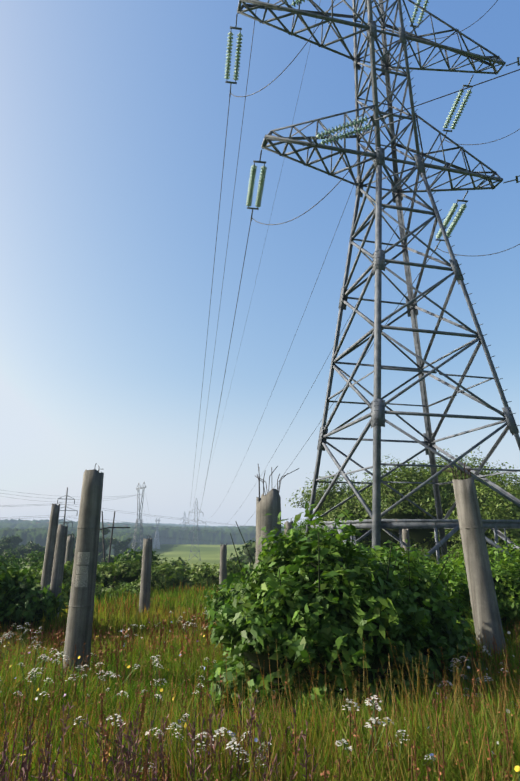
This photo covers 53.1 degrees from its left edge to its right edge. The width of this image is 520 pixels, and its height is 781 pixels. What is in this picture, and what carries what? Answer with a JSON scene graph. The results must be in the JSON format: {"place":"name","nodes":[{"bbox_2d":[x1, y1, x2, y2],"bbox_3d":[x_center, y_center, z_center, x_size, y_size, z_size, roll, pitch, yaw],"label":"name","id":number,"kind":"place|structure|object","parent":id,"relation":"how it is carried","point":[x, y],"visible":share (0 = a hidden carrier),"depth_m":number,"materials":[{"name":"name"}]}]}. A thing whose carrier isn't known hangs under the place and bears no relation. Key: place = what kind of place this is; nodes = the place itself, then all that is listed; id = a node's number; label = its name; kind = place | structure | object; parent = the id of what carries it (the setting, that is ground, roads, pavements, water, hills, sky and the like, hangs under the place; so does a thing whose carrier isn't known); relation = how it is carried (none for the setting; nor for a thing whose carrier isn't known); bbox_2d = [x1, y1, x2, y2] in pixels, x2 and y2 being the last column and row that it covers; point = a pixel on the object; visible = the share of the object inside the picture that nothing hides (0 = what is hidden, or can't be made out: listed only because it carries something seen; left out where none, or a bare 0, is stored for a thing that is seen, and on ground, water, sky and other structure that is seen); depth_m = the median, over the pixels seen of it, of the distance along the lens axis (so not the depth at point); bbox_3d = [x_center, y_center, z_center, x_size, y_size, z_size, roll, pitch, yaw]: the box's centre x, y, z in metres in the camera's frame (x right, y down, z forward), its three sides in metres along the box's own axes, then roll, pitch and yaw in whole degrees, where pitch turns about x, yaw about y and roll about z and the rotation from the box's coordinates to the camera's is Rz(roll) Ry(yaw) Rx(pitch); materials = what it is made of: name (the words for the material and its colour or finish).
{"place":"outdoors","nodes":[
{"label":"outdoors","id":0,"kind":"place"},
{"bbox_2d":[0,519,302,554],"bbox_3d":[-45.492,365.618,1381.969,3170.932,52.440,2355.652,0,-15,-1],"label":"distant forest","id":1,"kind":"object","parent":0,"point":[26,532],"visible":0.23,"depth_m":574.24,"materials":[{"name":"green plant"}]},
{"bbox_2d":[105,544,244,568],"bbox_3d":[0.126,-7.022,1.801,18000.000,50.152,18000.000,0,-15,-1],"label":"terrain","id":2,"kind":"structure","parent":0,"point":[210,554],"depth_m":408.15,"materials":[{"name":"green plant"}]},
{"bbox_2d":[0,549,44,568],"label":"bush","id":3,"kind":"object","parent":2,"relation":"on","point":[21,561],"visible":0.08,"depth_m":52.04,"materials":[{"name":"green plant"}]},
{"bbox_2d":[12,567,38,587],"bbox_3d":[-10.945,8.626,21.855,4.157,2.427,5.318,0,-15,-1],"label":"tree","id":4,"kind":"object","parent":2,"relation":"on","point":[29,576],"depth_m":21.70,"materials":[{"name":"green plant"}]},
{"bbox_2d":[0,561,68,624],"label":"bush","id":5,"kind":"object","parent":2,"relation":"on","point":[17,587],"visible":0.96,"depth_m":13.86,"materials":[{"name":"green plant"}]},
{"bbox_2d":[0,580,41,630],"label":"bush","id":6,"kind":"object","parent":5,"relation":"attached to","point":[12,621],"visible":0.12,"depth_m":13.69,"materials":[{"name":"green plant"}]},
{"bbox_2d":[21,557,73,573],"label":"bush","id":7,"kind":"object","parent":2,"relation":"on","point":[36,565],"visible":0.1,"depth_m":35.51,"materials":[{"name":"green plant"}]},
{"bbox_2d":[40,503,59,598],"bbox_3d":[-7.824,6.522,19.138,0.494,4.635,0.405,0,-15,-1],"label":"pole","id":8,"kind":"object","parent":2,"relation":"on","point":[49,550],"visible":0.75,"depth_m":19.21,"materials":[{"name":"concrete"}]},
{"bbox_2d":[47,524,67,621],"bbox_3d":[-6.182,5.872,15.741,0.412,3.558,0.384,0,-15,-1],"label":"pole","id":9,"kind":"object","parent":2,"relation":"on","point":[58,563],"visible":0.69,"depth_m":15.80,"materials":[{"name":"concrete"}]},
{"bbox_2d":[63,487,67,525],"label":"utility pole","id":10,"kind":"object","parent":2,"relation":"on","point":[65,506],"visible":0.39,"depth_m":137.40,"materials":[{"name":"grey metal"}]},
{"bbox_2d":[31,560,105,606],"bbox_3d":[-8.950,8.973,22.441,5.185,3.072,5.479,0,-15,-1],"label":"bush","id":11,"kind":"object","parent":2,"relation":"on","point":[66,583],"depth_m":22.44,"materials":[{"name":"green plant"}]},
{"bbox_2d":[64,535,73,566],"bbox_3d":[-9.193,8.736,24.824,0.380,3.538,0.380,0,-15,-1],"label":"pole","id":12,"kind":"object","parent":2,"relation":"on","point":[69,548],"visible":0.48,"depth_m":25.00,"materials":[{"name":"concrete"}]},
{"bbox_2d":[63,469,103,676],"bbox_3d":[-2.597,2.854,7.612,0.383,3.375,0.378,0,-15,-1],"label":"pole","id":13,"kind":"object","parent":2,"relation":"on","point":[80,618],"visible":0.83,"depth_m":7.55,"materials":[{"name":"concrete"}]},
{"bbox_2d":[74,552,89,586],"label":"paper notices","id":14,"kind":"object","parent":13,"relation":"attached to","point":[81,578],"visible":1,"depth_m":7.51,"materials":[{"name":"white paper"}]},
{"bbox_2d":[97,562,116,569],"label":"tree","id":15,"kind":"object","parent":2,"relation":"on","point":[105,563],"depth_m":58.28,"materials":[{"name":"green plant"}]},
{"bbox_2d":[100,511,129,562],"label":"wooden utility pole","id":16,"kind":"object","parent":2,"relation":"on","point":[103,528],"visible":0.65,"depth_m":96.96,"materials":[{"name":"wood"}]},
{"bbox_2d":[96,560,139,587],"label":"bush","id":17,"kind":"object","parent":2,"relation":"on","point":[119,581],"visible":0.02,"depth_m":32.41,"materials":[{"name":"green plant"}]},
{"bbox_2d":[96,568,138,587],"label":"bush","id":18,"kind":"object","parent":17,"relation":"attached to","point":[128,579],"visible":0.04,"depth_m":27.45,"materials":[{"name":"green plant"}]},
{"bbox_2d":[95,558,150,596],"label":"bush","id":19,"kind":"object","parent":2,"relation":"on","point":[104,572],"depth_m":27.22,"materials":[{"name":"green plant"}]},
{"bbox_2d":[57,482,204,560],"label":"transmission towers","id":20,"kind":"structure","parent":2,"relation":"on","point":[140,536],"depth_m":223.93,"materials":[{"name":"grey metal"}]},
{"bbox_2d":[2,490,298,543],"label":"distant wires","id":21,"kind":"object","parent":20,"relation":"attached to","point":[114,520],"visible":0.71,"depth_m":163.43,"materials":[{"name":"grey metal"}]},
{"bbox_2d":[114,547,166,567],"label":"bush","id":22,"kind":"object","parent":2,"relation":"on","point":[137,555],"visible":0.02,"depth_m":41.53,"materials":[{"name":"green plant"}]},
{"bbox_2d":[0,527,283,570],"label":"bushes","id":23,"kind":"object","parent":2,"relation":"on","point":[31,544],"visible":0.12,"depth_m":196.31,"materials":[{"name":"green plant"}]},
{"bbox_2d":[139,538,151,612],"bbox_3d":[-3.841,6.545,17.463,0.370,3.088,0.375,0,-15,-1],"label":"pole","id":24,"kind":"object","parent":2,"relation":"on","point":[145,587],"visible":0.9,"depth_m":17.43,"materials":[{"name":"concrete"}]},
{"bbox_2d":[124,560,191,591],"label":"bush","id":25,"kind":"object","parent":2,"relation":"on","point":[169,577],"visible":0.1,"depth_m":30.16,"materials":[{"name":"green plant"}]},
{"bbox_2d":[153,558,197,575],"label":"bush","id":26,"kind":"object","parent":2,"relation":"on","point":[179,563],"depth_m":38.13,"materials":[{"name":"green plant"}]},
{"bbox_2d":[176,559,253,589],"bbox_3d":[-2.369,11.560,31.741,5.461,2.527,4.527,0,-15,-1],"label":"bush","id":27,"kind":"object","parent":2,"relation":"on","point":[200,576],"visible":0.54,"depth_m":30.96,"materials":[{"name":"green plant"}]},
{"bbox_2d":[219,544,226,588],"bbox_3d":[-1.688,8.511,23.725,0.365,2.917,0.365,0,-15,-1],"label":"pole","id":28,"kind":"object","parent":2,"relation":"on","point":[223,564],"visible":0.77,"depth_m":23.76,"materials":[{"name":"concrete"}]},
{"bbox_2d":[1,559,454,641],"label":"grass","id":29,"kind":"structure","parent":2,"relation":"on","point":[186,597],"depth_m":15.53,"materials":[{"name":"green plant"}]},
{"bbox_2d":[204,570,252,622],"bbox_3d":[0.137,4.709,11.542,2.783,1.560,2.917,0,-15,-1],"label":"thicket","id":30,"kind":"object","parent":2,"relation":"on","point":[218,599],"depth_m":11.24,"materials":[{"name":"green plant"}]},
{"bbox_2d":[0,600,519,780],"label":"dry grass stalks","id":31,"kind":"object","parent":2,"relation":"on","point":[170,716],"depth_m":3.63,"materials":[{"name":"plant"}]},
{"bbox_2d":[0,622,519,780],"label":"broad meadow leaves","id":32,"kind":"object","parent":2,"relation":"on","point":[329,752],"visible":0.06,"depth_m":3.73,"materials":[{"name":"green plant"}]},
{"bbox_2d":[255,489,281,563],"bbox_3d":[0.119,2.835,6.959,0.411,2.984,0.411,0,-15,-1],"label":"pole","id":33,"kind":"object","parent":2,"relation":"on","point":[269,502],"visible":0.31,"depth_m":7.12,"materials":[{"name":"concrete"}]},
{"bbox_2d":[284,521,292,536],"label":"pole","id":34,"kind":"object","parent":2,"relation":"on","point":[288,525],"visible":0.17,"depth_m":17.46,"materials":[{"name":"concrete"}]},
{"bbox_2d":[294,518,339,544],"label":"tree","id":35,"kind":"object","parent":2,"relation":"on","point":[303,530],"visible":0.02,"depth_m":51.45,"materials":[{"name":"green plant"}]},
{"bbox_2d":[206,502,434,724],"bbox_3d":[0.683,2.411,5.567,2.432,2.368,2.619,0,-15,-1],"label":"bush","id":36,"kind":"object","parent":2,"relation":"on","point":[329,633],"depth_m":4.90,"materials":[{"name":"green plant"}]},
{"bbox_2d":[285,470,411,551],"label":"tree","id":37,"kind":"object","parent":2,"relation":"on","point":[319,493],"visible":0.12,"depth_m":41.10,"materials":[{"name":"green plant"}]},
{"bbox_2d":[187,0,519,547],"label":"conductors","id":38,"kind":"structure","parent":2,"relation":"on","point":[307,211],"depth_m":30.95,"materials":[{"name":"grey"}]},
{"bbox_2d":[330,533,392,574],"bbox_3d":[1.574,3.672,9.611,2.294,1.996,2.569,0,-15,-1],"label":"thicket","id":39,"kind":"object","parent":2,"relation":"on","point":[334,550],"depth_m":9.84,"materials":[{"name":"green plant"}]},
{"bbox_2d":[237,0,519,563],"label":"lattice tower","id":40,"kind":"structure","parent":2,"relation":"on","point":[375,524],"depth_m":21.40,"materials":[{"name":"metal"}]},
{"bbox_2d":[225,0,519,250],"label":"insulator fittings","id":41,"kind":"object","parent":40,"relation":"attached to","point":[371,117],"visible":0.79,"depth_m":23.27,"materials":[{"name":"metal"}]},
{"bbox_2d":[224,0,471,238],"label":"insulator discs","id":42,"kind":"object","parent":41,"relation":"attached to","point":[450,214],"visible":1,"depth_m":23.73,"materials":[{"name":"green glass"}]},
{"bbox_2d":[402,529,410,557],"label":"pole","id":43,"kind":"object","parent":2,"relation":"on","point":[405,533],"visible":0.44,"depth_m":22.86,"materials":[{"name":"concrete"}]},
{"bbox_2d":[342,538,486,696],"bbox_3d":[1.658,2.821,6.440,2.233,1.931,2.267,0,-15,-1],"label":"bush","id":44,"kind":"object","parent":2,"relation":"on","point":[450,631],"depth_m":5.90,"materials":[{"name":"green plant"}]},
{"bbox_2d":[377,545,456,576],"bbox_3d":[2.991,4.072,10.655,2.774,1.751,2.834,0,-15,-1],"label":"thicket","id":45,"kind":"object","parent":2,"relation":"on","point":[421,557],"depth_m":10.60,"materials":[{"name":"green plant"}]},
{"bbox_2d":[367,454,477,490],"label":"tree","id":46,"kind":"object","parent":2,"relation":"on","point":[425,468],"visible":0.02,"depth_m":47.81,"materials":[{"name":"green plant"}]},
{"bbox_2d":[353,456,517,551],"bbox_3d":[11.781,7.985,34.379,11.497,7.963,9.950,0,-15,-1],"label":"tree","id":47,"kind":"object","parent":2,"relation":"on","point":[425,494],"depth_m":33.58,"materials":[{"name":"green plant"}]},
{"bbox_2d":[395,446,510,550],"bbox_3d":[16.401,8.880,39.522,13.537,9.471,12.858,0,-15,-1],"label":"tree","id":48,"kind":"object","parent":2,"relation":"on","point":[449,475],"visible":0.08,"depth_m":39.87,"materials":[{"name":"green plant"}]},
{"bbox_2d":[417,560,504,640],"bbox_3d":[2.838,3.450,8.151,1.828,1.478,2.315,0,-15,-1],"label":"thicket","id":49,"kind":"object","parent":2,"relation":"on","point":[461,585],"depth_m":7.93,"materials":[{"name":"green plant"}]},
{"bbox_2d":[429,478,519,560],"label":"tree","id":50,"kind":"object","parent":2,"relation":"on","point":[508,512],"visible":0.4,"depth_m":28.78,"materials":[{"name":"green plant"}]},
{"bbox_2d":[452,477,506,657],"bbox_3d":[3.088,2.664,7.235,0.412,2.922,0.569,0,-15,-1],"label":"pole","id":51,"kind":"object","parent":2,"relation":"on","point":[484,606],"visible":0.85,"depth_m":7.21,"materials":[{"name":"concrete"}]},
{"bbox_2d":[439,540,519,571],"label":"thicket","id":52,"kind":"object","parent":2,"relation":"on","point":[516,552],"depth_m":11.35,"materials":[{"name":"green plant"}]},
{"bbox_2d":[444,555,519,631],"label":"thicket","id":53,"kind":"object","parent":2,"relation":"on","point":[509,602],"depth_m":8.27,"materials":[{"name":"green plant"}]},
{"bbox_2d":[453,462,519,499],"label":"tree","id":54,"kind":"object","parent":2,"relation":"on","point":[515,483],"visible":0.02,"depth_m":36.51,"materials":[{"name":"green plant"}]},
{"bbox_2d":[492,549,519,580],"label":"thicket","id":55,"kind":"object","parent":2,"relation":"on","point":[518,570],"depth_m":9.30,"materials":[{"name":"green plant"}]},
{"bbox_2d":[0,600,519,780],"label":"meadow","id":56,"kind":"structure","parent":0,"point":[244,755],"depth_m":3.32,"materials":[{"name":"green plant"}]},
{"bbox_2d":[0,0,519,526],"label":"sky","id":57,"kind":"structure","parent":0,"point":[114,115],"materials":[{"name":"blue"}]},
{"bbox_2d":[255,464,298,497],"bbox_3d":[0.254,1.295,7.398,0.660,0.524,0.615,0,-15,-1],"label":"pole rebar","id":58,"kind":"object","parent":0,"point":[263,481],"visible":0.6,"depth_m":7.45,"materials":[{"name":"grey metal"}]},
{"bbox_2d":[316,491,414,560],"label":"crown shade tree","id":59,"kind":"object","parent":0,"point":[323,508],"visible":0.02,"depth_m":41.23,"materials":[{"name":"green plant"}]},
{"bbox_2d":[320,480,462,559],"bbox_3d":[9.814,9.996,37.774,10.917,6.951,11.562,0,-15,-1],"label":"tree","id":60,"kind":"object","parent":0,"point":[428,546],"depth_m":37.03,"materials":[{"name":"green plant"}]},
{"bbox_2d":[336,499,456,562],"bbox_3d":[9.538,10.323,37.465,7.770,5.308,8.120,0,-15,-1],"label":"crown shade tree","id":61,"kind":"object","parent":60,"relation":"attached to","point":[419,535],"visible":0.08,"depth_m":34.49,"materials":[{"name":"green plant"}]},
{"bbox_2d":[382,480,456,548],"bbox_3d":[12.029,8.306,34.571,8.138,4.864,6.709,0,-15,-1],"label":"crown shade tree","id":62,"kind":"object","parent":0,"point":[398,516],"visible":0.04,"depth_m":33.29,"materials":[{"name":"green plant"}]},
{"bbox_2d":[443,462,471,479],"bbox_3d":[2.978,1.251,7.729,0.346,0.353,0.530,0,-15,-1],"label":"pole rebar","id":63,"kind":"object","parent":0,"point":[464,468],"visible":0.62,"depth_m":7.79,"materials":[{"name":"brown metal"}]},
{"bbox_2d":[479,496,519,559],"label":"crown shade tree","id":64,"kind":"object","parent":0,"point":[492,531],"visible":0.04,"depth_m":27.65,"materials":[{"name":"green plant"}]}
]}

